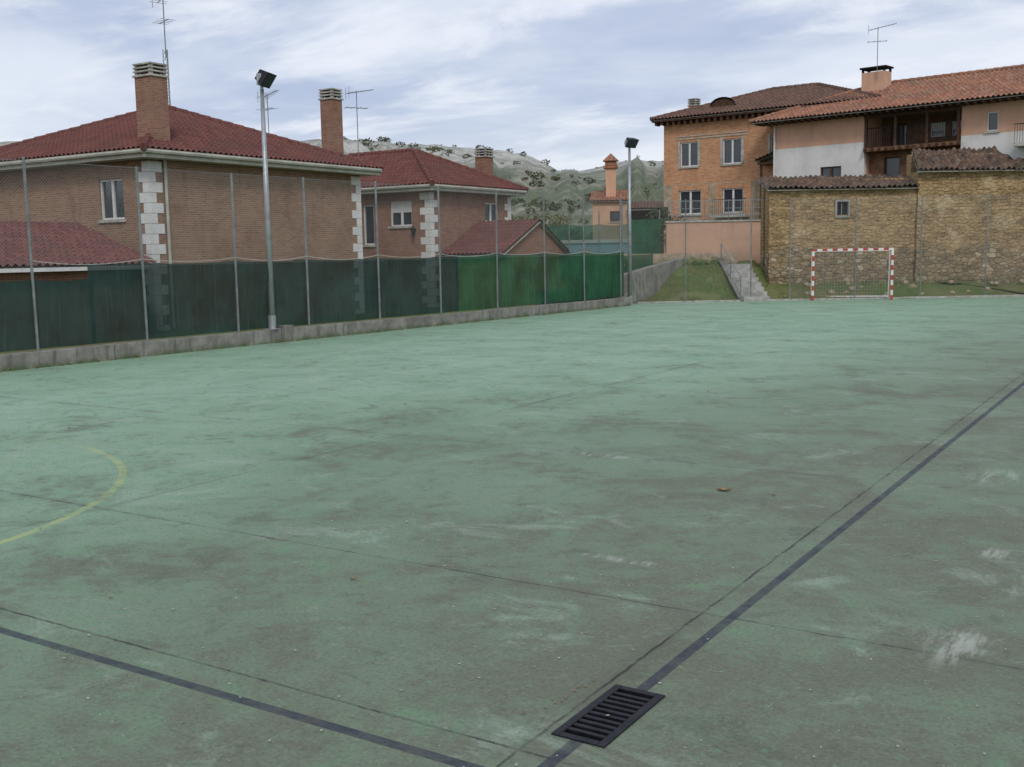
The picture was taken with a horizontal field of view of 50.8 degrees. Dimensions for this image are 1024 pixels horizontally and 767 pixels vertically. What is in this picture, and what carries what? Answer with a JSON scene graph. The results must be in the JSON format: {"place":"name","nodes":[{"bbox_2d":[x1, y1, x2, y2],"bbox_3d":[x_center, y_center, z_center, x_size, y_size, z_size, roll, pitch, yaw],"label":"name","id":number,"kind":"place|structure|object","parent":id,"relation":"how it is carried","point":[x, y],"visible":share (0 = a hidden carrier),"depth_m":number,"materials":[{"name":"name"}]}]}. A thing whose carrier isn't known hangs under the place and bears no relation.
{"place":"outdoors","nodes":[
{"label":"outdoors","id":0,"kind":"place"},
{"bbox_2d":[475,157,492,174],"bbox_3d":[-1.277,-9.584,49.950,0.600,1.750,0.600,3,8,32],"label":"chimney stack","id":1,"kind":"object","parent":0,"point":[484,164],"visible":0.36,"depth_m":49.66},
{"bbox_2d":[474,148,494,157],"bbox_3d":[-1.296,-10.653,49.821,0.700,0.405,0.700,3,8,32],"label":"chimney cap","id":2,"kind":"object","parent":1,"relation":"on","point":[485,151],"visible":0.93,"depth_m":49.62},
{"bbox_2d":[485,204,494,220],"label":"window glass","id":3,"kind":"object","parent":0,"point":[492,212],"visible":0.5,"depth_m":48.63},
{"bbox_2d":[0,138,1023,353],"bbox_3d":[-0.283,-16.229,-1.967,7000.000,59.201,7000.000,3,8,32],"label":"ground","id":4,"kind":"structure","parent":0,"point":[645,174],"depth_m":301.57,"materials":[{"name":"plant"}]},
{"bbox_2d":[0,220,156,281],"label":"garage annex","id":5,"kind":"object","parent":4,"relation":"on","point":[64,272],"visible":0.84,"depth_m":29.41,"materials":[{"name":"red tile"}]},
{"bbox_2d":[0,159,158,254],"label":"side wall","id":6,"kind":"structure","parent":4,"relation":"on","point":[116,234],"depth_m":34.52,"materials":[{"name":"brown brick"}]},
{"bbox_2d":[100,178,124,219],"bbox_3d":[-12.448,-5.757,33.702,1.146,1.246,0.060,3,8,32],"label":"window frame","id":7,"kind":"object","parent":6,"relation":"attached to","point":[113,196],"visible":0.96,"depth_m":33.73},
{"bbox_2d":[103,181,124,217],"bbox_3d":[-12.423,-5.762,33.742,1.146,1.246,0.025,3,8,32],"label":"window glass","id":8,"kind":"object","parent":7,"relation":"in","point":[109,207],"visible":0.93,"depth_m":33.77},
{"bbox_2d":[138,161,165,262],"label":"quoins","id":9,"kind":"object","parent":6,"relation":"attached to","point":[155,166],"visible":0.45,"depth_m":32.83,"materials":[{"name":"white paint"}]},
{"bbox_2d":[154,160,361,263],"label":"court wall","id":10,"kind":"structure","parent":4,"relation":"on","point":[283,236],"depth_m":36.23,"materials":[{"name":"brown brick"}]},
{"bbox_2d":[163,160,171,263],"bbox_3d":[-10.593,-4.307,33.316,0.092,5.200,0.092,0,7,10],"label":"downpipe","id":11,"kind":"object","parent":10,"relation":"attached to","point":[167,204],"visible":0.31,"depth_m":33.16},
{"bbox_2d":[351,176,362,258],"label":"quoins","id":12,"kind":"object","parent":10,"relation":"attached to","point":[356,180],"visible":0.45,"depth_m":40.75,"materials":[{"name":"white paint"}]},
{"bbox_2d":[255,90,280,132],"bbox_3d":[-10.116,-11.134,44.984,1.221,2.130,0.640,5,9,42],"label":"tv antenna","id":13,"kind":"object","parent":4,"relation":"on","point":[272,93],"visible":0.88,"depth_m":44.98,"materials":[{"name":"metal"}]},
{"bbox_2d":[6,306,608,371],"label":"wall weeds","id":14,"kind":"object","parent":4,"relation":"on","point":[81,362],"depth_m":28.14,"materials":[{"name":"green plant"}]},
{"bbox_2d":[0,297,630,371],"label":"concrete kerb wall","id":15,"kind":"structure","parent":4,"relation":"on","point":[74,355],"depth_m":26.85,"materials":[{"name":"concrete"}]},
{"bbox_2d":[255,69,280,329],"bbox_3d":[-6.035,-4.528,26.818,0.464,6.365,0.500,1,7,12],"label":"floodlight pole","id":16,"kind":"object","parent":15,"relation":"on","point":[263,78],"visible":1,"depth_m":26.78,"materials":[{"name":"metal"}]},
{"bbox_2d":[0,156,628,351],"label":"perimeter fence","id":17,"kind":"object","parent":15,"relation":"on","point":[142,300],"visible":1,"depth_m":27.16,"materials":[{"name":"metal"}]},
{"bbox_2d":[361,191,433,258],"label":"front wall","id":18,"kind":"structure","parent":4,"relation":"on","point":[382,230],"depth_m":45.70,"materials":[{"name":"red brick"}]},
{"bbox_2d":[364,205,374,244],"bbox_3d":[-6.123,-6.836,46.474,0.596,1.696,0.060,3,8,32],"label":"window frame","id":19,"kind":"object","parent":18,"relation":"attached to","point":[365,206],"visible":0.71,"depth_m":46.56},
{"bbox_2d":[366,206,373,243],"bbox_3d":[-6.097,-6.841,46.513,0.596,1.696,0.025,3,8,32],"label":"window glass","id":20,"kind":"object","parent":19,"relation":"in","point":[369,226],"visible":0.43,"depth_m":46.52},
{"bbox_2d":[391,201,411,225],"bbox_3d":[-4.631,-7.169,45.476,1.146,1.046,0.060,3,8,32],"label":"window frame","id":21,"kind":"object","parent":18,"relation":"attached to","point":[402,216],"visible":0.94,"depth_m":45.48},
{"bbox_2d":[392,202,410,212],"bbox_3d":[-4.627,-7.425,45.459,1.030,0.418,0.033,3,8,32],"label":"roller shutter","id":22,"kind":"object","parent":21,"relation":"attached to","point":[396,206],"visible":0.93,"depth_m":45.49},
{"bbox_2d":[393,212,411,224],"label":"window glass","id":23,"kind":"object","parent":21,"relation":"in","point":[397,219],"visible":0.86,"depth_m":45.51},
{"bbox_2d":[419,192,438,257],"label":"quoins","id":24,"kind":"object","parent":18,"relation":"attached to","point":[429,251],"visible":0.45,"depth_m":44.75,"materials":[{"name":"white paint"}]},
{"bbox_2d":[361,187,524,196],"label":"eave soffit","id":25,"kind":"structure","parent":18,"relation":"on","point":[444,190],"depth_m":45.42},
{"bbox_2d":[361,184,526,193],"bbox_3d":[-5.953,-8.713,49.637,11.125,0.150,7.325,3,8,32],"label":"gutter","id":26,"kind":"object","parent":25,"relation":"on","point":[448,186],"visible":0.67,"depth_m":45.15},
{"bbox_2d":[351,150,429,187],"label":"roof front","id":27,"kind":"structure","parent":26,"relation":"on","point":[403,168],"depth_m":46.36,"materials":[{"name":"red tile"}]},
{"bbox_2d":[345,88,373,155],"bbox_3d":[-6.210,-10.680,43.997,1.221,2.730,0.640,-5,8,-27],"label":"tv antenna","id":28,"kind":"object","parent":27,"relation":"on","point":[356,109],"visible":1,"depth_m":43.91,"materials":[{"name":"metal"}]},
{"bbox_2d":[346,148,528,191],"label":"ridge tiles","id":29,"kind":"object","parent":27,"relation":"on","point":[415,151],"visible":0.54,"depth_m":48.83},
{"bbox_2d":[418,152,525,189],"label":"roof","id":30,"kind":"structure","parent":25,"relation":"on","point":[443,172],"depth_m":47.32,"materials":[{"name":"red tile"}]},
{"bbox_2d":[433,191,509,257],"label":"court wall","id":31,"kind":"structure","parent":4,"relation":"on","point":[453,218],"depth_m":46.36,"materials":[{"name":"red brick"}]},
{"bbox_2d":[504,197,510,220],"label":"quoins","id":32,"kind":"object","parent":31,"relation":"attached to","point":[506,206],"visible":0.24,"depth_m":49.56,"materials":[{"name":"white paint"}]},
{"bbox_2d":[343,136,663,226],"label":"hillside scrub","id":33,"kind":"object","parent":4,"relation":"on","point":[542,175],"visible":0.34,"depth_m":333.44,"materials":[{"name":"green plant"}]},
{"bbox_2d":[441,219,569,305],"bbox_3d":[-0.180,-5.166,46.851,3.200,3.889,5.693,3,8,32],"label":"garage annex","id":34,"kind":"object","parent":4,"relation":"on","point":[527,229],"visible":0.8,"depth_m":45.71,"materials":[{"name":"red tile"}]},
{"bbox_2d":[0,297,1023,766],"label":"sports court","id":35,"kind":"object","parent":4,"relation":"on","point":[870,521],"visible":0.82,"depth_m":8.03,"materials":[{"name":"paint"}]},
{"bbox_2d":[0,341,1019,766],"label":"scattered debris","id":36,"kind":"object","parent":35,"relation":"on","point":[460,663],"visible":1,"depth_m":5.96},
{"bbox_2d":[551,684,664,747],"bbox_3d":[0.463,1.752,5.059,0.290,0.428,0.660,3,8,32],"label":"drain grate","id":37,"kind":"object","parent":35,"relation":"in","point":[624,708],"visible":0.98,"depth_m":5.01,"materials":[{"name":"metal"}]},
{"bbox_2d":[624,137,638,304],"bbox_3d":[4.755,-6.465,43.072,0.500,6.605,0.464,-6,9,-37],"label":"floodlight pole","id":38,"kind":"object","parent":35,"relation":"on","point":[629,143],"visible":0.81,"depth_m":43.04,"materials":[{"name":"metal"}]},
{"bbox_2d":[811,248,893,299],"bbox_3d":[13.923,-4.495,44.261,3.170,2.090,1.079,0,7,11],"label":"handball goal","id":39,"kind":"object","parent":35,"relation":"on","point":[891,257],"visible":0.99,"depth_m":44.14,"materials":[{"name":"red paint"}]},
{"bbox_2d":[533,213,570,226],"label":"garden tree","id":40,"kind":"object","parent":4,"relation":"on","point":[560,218],"visible":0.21,"depth_m":97.97,"materials":[{"name":"green plant"}]},
{"bbox_2d":[538,210,660,272],"bbox_3d":[3.999,-6.081,48.765,5.628,3.500,2.288,-1,7,2],"label":"green fence","id":41,"kind":"object","parent":4,"relation":"on","point":[572,240],"visible":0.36,"depth_m":49.77,"materials":[{"name":"metal"}]},
{"bbox_2d":[535,258,684,304],"bbox_3d":[4.248,-3.988,43.097,0.360,1.900,12.400,3,8,32],"label":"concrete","id":42,"kind":"object","parent":4,"relation":"on","point":[638,280],"visible":0.29,"depth_m":44.97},
{"bbox_2d":[590,153,663,253],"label":"pink outbuilding","id":43,"kind":"structure","parent":4,"relation":"on","point":[610,160],"depth_m":75.11,"materials":[{"name":"paint"}]},
{"bbox_2d":[645,204,686,251],"bbox_3d":[7.983,-7.735,54.168,1.726,2.670,2.986,-7,9,-38],"label":"garden shrub","id":44,"kind":"object","parent":4,"relation":"on","point":[663,218],"visible":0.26,"depth_m":54.49,"materials":[{"name":"green plant"}]},
{"bbox_2d":[624,252,735,263],"bbox_3d":[6.383,-5.246,48.594,7.400,1.200,0.400,-1,7,0],"label":"stonework","id":45,"kind":"object","parent":4,"relation":"on","point":[732,255],"visible":0.21,"depth_m":48.36,"materials":[{"name":"stone"}]},
{"bbox_2d":[664,180,759,253],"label":"wall","id":46,"kind":"structure","parent":4,"relation":"on","point":[755,190],"depth_m":58.77,"materials":[{"name":"orange brick"}]},
{"bbox_2d":[672,182,750,219],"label":"brick surrounds","id":47,"kind":"object","parent":46,"relation":"attached to","point":[719,187],"visible":0.84,"depth_m":58.90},
{"bbox_2d":[714,198,745,213],"bbox_3d":[11.587,-9.454,57.672,2.000,0.849,0.039,4,9,36],"label":"balcony railing","id":48,"kind":"object","parent":46,"relation":"attached to","point":[726,204],"visible":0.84,"depth_m":57.82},
{"bbox_2d":[723,188,742,212],"bbox_3d":[11.952,-9.879,58.170,1.206,1.296,0.060,4,9,36],"label":"window frame","id":49,"kind":"object","parent":46,"relation":"attached to","point":[733,195],"visible":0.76,"depth_m":58.16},
{"bbox_2d":[724,189,742,211],"bbox_3d":[11.980,-9.884,58.208,1.206,1.296,0.026,4,9,36],"label":"window glass","id":50,"kind":"object","parent":49,"relation":"in","point":[728,193],"visible":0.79,"depth_m":58.18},
{"bbox_2d":[664,111,870,185],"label":"wall","id":51,"kind":"structure","parent":46,"relation":"on","point":[710,169],"depth_m":58.41,"materials":[{"name":"orange brick"}]},
{"bbox_2d":[681,142,697,166],"bbox_3d":[9.802,-12.620,59.401,1.076,1.316,0.060,4,9,36],"label":"window frame","id":52,"kind":"object","parent":51,"relation":"attached to","point":[689,143],"visible":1,"depth_m":59.37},
{"bbox_2d":[682,143,696,165],"bbox_3d":[9.830,-12.625,59.438,1.076,1.316,0.026,4,9,36],"label":"window glass","id":53,"kind":"object","parent":52,"relation":"in","point":[685,154],"visible":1,"depth_m":59.47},
{"bbox_2d":[676,131,770,166],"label":"trim","id":54,"kind":"structure","parent":51,"relation":"attached to","point":[742,148],"depth_m":58.14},
{"bbox_2d":[723,138,740,163],"bbox_3d":[11.858,-12.473,57.892,1.086,1.316,0.060,4,9,36],"label":"window frame","id":55,"kind":"object","parent":51,"relation":"attached to","point":[724,140],"visible":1,"depth_m":57.93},
{"bbox_2d":[725,139,740,162],"bbox_3d":[11.887,-12.478,57.930,1.086,1.316,0.026,4,9,36],"label":"window glass","id":56,"kind":"object","parent":55,"relation":"in","point":[728,151],"visible":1,"depth_m":57.92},
{"bbox_2d":[666,221,760,263],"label":"pink boundary wall","id":57,"kind":"structure","parent":4,"relation":"on","point":[730,245],"depth_m":51.54,"materials":[{"name":"paint"}]},
{"bbox_2d":[665,219,760,222],"bbox_3d":[9.786,-7.774,51.593,4.900,0.080,0.400,-1,7,0],"label":"wall coping","id":58,"kind":"object","parent":57,"relation":"on","point":[712,221],"depth_m":51.40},
{"bbox_2d":[668,199,760,220],"bbox_3d":[9.777,-8.295,51.529,4.634,0.970,0.038,-1,7,0],"label":"railing","id":59,"kind":"object","parent":58,"relation":"on","point":[704,208],"visible":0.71,"depth_m":51.52,"materials":[{"name":"metal"}]},
{"bbox_2d":[718,244,769,301],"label":"concrete steps","id":60,"kind":"structure","parent":4,"relation":"on","point":[758,292],"depth_m":45.71,"materials":[{"name":"concrete"}]},
{"bbox_2d":[757,161,772,218],"bbox_3d":[14.120,-8.785,57.143,1.200,5.900,2.400,5,9,42],"label":"lean to timbers","id":61,"kind":"object","parent":4,"relation":"on","point":[761,163],"visible":0.31,"depth_m":56.35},
{"bbox_2d":[624,256,1006,285],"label":"bank weeds","id":62,"kind":"object","parent":4,"relation":"on","point":[693,259],"visible":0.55,"depth_m":47.81,"materials":[{"name":"green plant"}]},
{"bbox_2d":[775,142,865,177],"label":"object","id":63,"kind":"structure","parent":4,"relation":"on","point":[849,158],"depth_m":53.47,"materials":[{"name":"paint"}]},
{"bbox_2d":[773,116,864,149],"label":"house wall","id":64,"kind":"structure","parent":63,"relation":"on","point":[825,132],"depth_m":53.29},
{"bbox_2d":[822,167,840,176],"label":"window glass","id":65,"kind":"object","parent":63,"relation":"in","point":[826,171],"visible":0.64,"depth_m":53.18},
{"bbox_2d":[638,294,1023,302],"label":"end kerb","id":66,"kind":"structure","parent":4,"relation":"on","point":[964,296],"depth_m":44.36,"materials":[{"name":"concrete"}]},
{"bbox_2d":[621,194,1023,300],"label":"end fence","id":67,"kind":"object","parent":66,"relation":"on","point":[856,235],"visible":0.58,"depth_m":44.24,"materials":[{"name":"metal"}]},
{"bbox_2d":[643,262,1023,301],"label":"grass","id":68,"kind":"structure","parent":4,"relation":"on","point":[696,281],"depth_m":45.89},
{"bbox_2d":[764,188,916,283],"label":"stone wall","id":69,"kind":"structure","parent":4,"relation":"on","point":[777,226],"depth_m":46.19,"materials":[{"name":"stone"}]},
{"bbox_2d":[758,180,918,190],"bbox_3d":[14.060,-8.621,46.555,6.500,0.580,1.780,-1,7,0],"label":"coping underside","id":70,"kind":"object","parent":69,"relation":"on","point":[780,188],"visible":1,"depth_m":45.91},
{"bbox_2d":[835,199,849,217],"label":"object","id":71,"kind":"structure","parent":69,"relation":"on","point":[848,205],"depth_m":45.96,"materials":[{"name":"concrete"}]},
{"bbox_2d":[837,202,846,214],"bbox_3d":[14.103,-7.497,46.273,0.640,0.760,0.180,-1,7,0],"label":"window recess","id":72,"kind":"structure","parent":71,"relation":"attached to","point":[844,206],"depth_m":46.18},
{"bbox_2d":[866,118,882,175],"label":"return walls","id":73,"kind":"structure","parent":4,"relation":"on","point":[875,123],"depth_m":52.47,"materials":[{"name":"brown paint"}]},
{"bbox_2d":[760,153,991,269],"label":"wall","id":74,"kind":"structure","parent":4,"relation":"on","point":[910,167],"depth_m":47.13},
{"bbox_2d":[758,174,919,188],"bbox_3d":[14.058,-8.720,46.513,6.500,0.734,1.860,-1,7,0],"label":"coping","id":75,"kind":"object","parent":74,"relation":"on","point":[844,181],"visible":1,"depth_m":46.41,"materials":[{"name":"tile"}]},
{"bbox_2d":[912,145,1022,171],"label":"roof","id":76,"kind":"structure","parent":74,"relation":"on","point":[953,158],"depth_m":46.25,"materials":[{"name":"tile"}]},
{"bbox_2d":[911,152,1019,171],"bbox_3d":[19.319,-9.586,46.418,4.450,1.020,1.950,-1,7,0],"label":"roof underside","id":77,"kind":"object","parent":76,"relation":"attached to","point":[946,169],"visible":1,"depth_m":45.63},
{"bbox_2d":[873,109,902,120],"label":"side walls","id":78,"kind":"structure","parent":4,"relation":"on","point":[887,117],"depth_m":55.31,"materials":[{"name":"wood"}]},
{"bbox_2d":[652,104,907,126],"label":"rafter ends","id":79,"kind":"object","parent":78,"relation":"on","point":[717,117],"visible":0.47,"depth_m":57.76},
{"bbox_2d":[650,82,880,120],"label":"ridge tiles","id":80,"kind":"object","parent":79,"relation":"on","point":[794,86],"visible":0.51,"depth_m":59.87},
{"bbox_2d":[903,95,1023,116],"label":"roof eave","id":81,"kind":"object","parent":78,"relation":"on","point":[952,106],"visible":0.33,"depth_m":55.62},
{"bbox_2d":[784,279,1023,296],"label":"loose stones","id":82,"kind":"object","parent":4,"relation":"on","point":[1021,281],"visible":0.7,"depth_m":45.71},
{"bbox_2d":[869,146,960,175],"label":"house wall","id":83,"kind":"structure","parent":4,"relation":"on","point":[877,164],"depth_m":51.84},
{"bbox_2d":[886,158,899,176],"bbox_3d":[18.311,-10.271,51.766,0.796,1.196,0.026,5,9,42],"label":"window glass","id":84,"kind":"object","parent":83,"relation":"in","point":[892,166],"visible":0.64,"depth_m":51.76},
{"bbox_2d":[863,141,960,152],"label":"loggia floor","id":85,"kind":"structure","parent":83,"relation":"on","point":[911,148],"depth_m":50.28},
{"bbox_2d":[867,120,956,147],"bbox_3d":[18.583,-11.610,50.214,4.400,0.921,0.042,5,9,42],"label":"loggia railing","id":86,"kind":"object","parent":85,"relation":"on","point":[912,132],"visible":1,"depth_m":50.13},
{"bbox_2d":[863,106,961,151],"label":"loggia timbers","id":87,"kind":"object","parent":85,"relation":"on","point":[895,115],"visible":0.98,"depth_m":49.98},
{"bbox_2d":[755,96,1023,126],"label":"rafter ends","id":88,"kind":"object","parent":87,"relation":"on","point":[822,118],"visible":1,"depth_m":50.38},
{"bbox_2d":[882,111,961,146],"bbox_3d":[20.060,-12.139,51.794,4.570,1.520,0.250,5,9,42],"label":"loggia back","id":89,"kind":"object","parent":85,"relation":"on","point":[950,116],"visible":0.44,"depth_m":51.96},
{"bbox_2d":[893,124,905,145],"bbox_3d":[19.003,-12.145,52.784,0.796,1.146,0.026,5,9,42],"label":"window glass","id":90,"kind":"object","parent":89,"relation":"in","point":[900,140],"visible":0.57,"depth_m":52.73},
{"bbox_2d":[911,170,1023,283],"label":"stone wall","id":91,"kind":"structure","parent":4,"relation":"on","point":[933,186],"depth_m":46.08,"materials":[{"name":"stone"}]},
{"bbox_2d":[961,131,1023,158],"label":"wing","id":92,"kind":"structure","parent":4,"relation":"on","point":[1003,142],"depth_m":47.70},
{"bbox_2d":[961,100,1023,135],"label":"wing","id":93,"kind":"structure","parent":92,"relation":"on","point":[974,119],"depth_m":47.76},
{"bbox_2d":[989,113,997,129],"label":"window glass","id":94,"kind":"object","parent":93,"relation":"in","point":[993,119],"visible":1,"depth_m":47.90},
{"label":"rear walls","id":95,"kind":"object","parent":4,"relation":"on","visible":0},
{"bbox_2d":[0,152,379,176],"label":"eave soffit","id":96,"kind":"structure","parent":95,"relation":"on","point":[121,158],"depth_m":34.47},
{"bbox_2d":[134,75,169,140],"bbox_3d":[-11.119,-8.233,33.372,0.750,2.400,0.620,3,8,32],"label":"chimney stack","id":97,"kind":"object","parent":96,"relation":"on","point":[152,105],"visible":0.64,"depth_m":33.10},
{"bbox_2d":[132,61,168,77],"bbox_3d":[-11.143,-9.626,33.203,0.850,0.405,0.720,3,8,32],"label":"chimney cap","id":98,"kind":"object","parent":97,"relation":"on","point":[139,67],"visible":0.89,"depth_m":32.99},
{"bbox_2d":[0,148,381,171],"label":"gutter","id":99,"kind":"object","parent":96,"relation":"on","point":[160,151],"visible":0.95,"depth_m":34.12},
{"bbox_2d":[0,114,143,161],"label":"roof front","id":100,"kind":"structure","parent":99,"relation":"on","point":[121,133],"depth_m":35.59,"materials":[{"name":"red tile"}]},
{"bbox_2d":[0,105,383,170],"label":"ridge tiles","id":101,"kind":"object","parent":96,"relation":"on","point":[145,141],"visible":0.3,"depth_m":39.08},
{"bbox_2d":[147,107,380,167],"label":"roof","id":102,"kind":"structure","parent":101,"relation":"attached to","point":[191,132],"depth_m":37.13,"materials":[{"name":"red tile"}]},
{"bbox_2d":[320,99,343,153],"bbox_3d":[-6.944,-9.460,41.647,0.620,2.900,0.550,3,8,32],"label":"chimney stack","id":103,"kind":"object","parent":96,"relation":"on","point":[331,125],"visible":0.64,"depth_m":41.38,"materials":[{"name":"red brick"}]},
{"bbox_2d":[318,88,343,100],"bbox_3d":[-6.973,-11.101,41.448,0.720,0.405,0.650,3,8,32],"label":"chimney cap","id":104,"kind":"object","parent":103,"relation":"on","point":[324,92],"visible":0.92,"depth_m":41.27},
{"bbox_2d":[0,0,1023,171],"label":"sky","id":105,"kind":"structure","parent":0,"point":[565,83],"materials":[{"name":"grey"}]},
{"bbox_2d":[681,191,700,213],"bbox_3d":[9.927,-10.031,59.714,1.346,1.296,0.026,4,9,36],"label":"window glass","id":106,"kind":"object","parent":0,"point":[696,195],"visible":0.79,"depth_m":59.63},
{"bbox_2d":[654,103,824,120],"bbox_3d":[14.267,-15.317,58.087,12.650,1.670,5.025,4,9,36],"label":"roof front underside","id":107,"kind":"object","parent":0,"point":[729,112],"visible":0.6,"depth_m":57.23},
{"bbox_2d":[652,84,875,118],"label":"roof front","id":108,"kind":"structure","parent":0,"point":[791,96],"depth_m":57.65,"materials":[{"name":"brown tile"}]},
{"bbox_2d":[712,99,734,106],"bbox_3d":[11.533,-15.358,58.886,1.400,0.420,0.001,4,9,36],"label":"dormer opening","id":109,"kind":"object","parent":108,"relation":"attached to","point":[722,102],"visible":1,"depth_m":58.89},
{"bbox_2d":[748,64,1023,123],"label":"ridge tiles","id":110,"kind":"object","parent":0,"point":[919,78],"visible":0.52,"depth_m":53.49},
{"bbox_2d":[751,92,1023,123],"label":"roof front underside","id":111,"kind":"object","parent":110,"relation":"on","point":[928,103],"visible":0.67,"depth_m":49.87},
{"bbox_2d":[751,67,1023,121],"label":"roof front","id":112,"kind":"structure","parent":111,"relation":"attached to","point":[971,85],"depth_m":50.83,"materials":[{"name":"tile"}]},
{"bbox_2d":[861,70,891,91],"bbox_3d":[18.292,-14.787,54.117,1.200,1.600,0.800,5,9,42],"label":"chimney stack","id":113,"kind":"object","parent":112,"relation":"on","point":[876,80],"visible":0.64,"depth_m":53.74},
{"bbox_2d":[860,65,893,72],"bbox_3d":[18.276,-15.706,54.006,1.360,0.250,0.960,5,9,42],"label":"chimney cap","id":114,"kind":"object","parent":113,"relation":"on","point":[874,68],"visible":0.87,"depth_m":53.83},
{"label":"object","id":115,"kind":"object","parent":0,"visible":0},
{"bbox_2d":[152,0,172,104],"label":"tv antenna","id":116,"kind":"object","parent":115,"relation":"on","point":[166,52],"visible":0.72,"depth_m":38.91,"materials":[{"name":"metal"}]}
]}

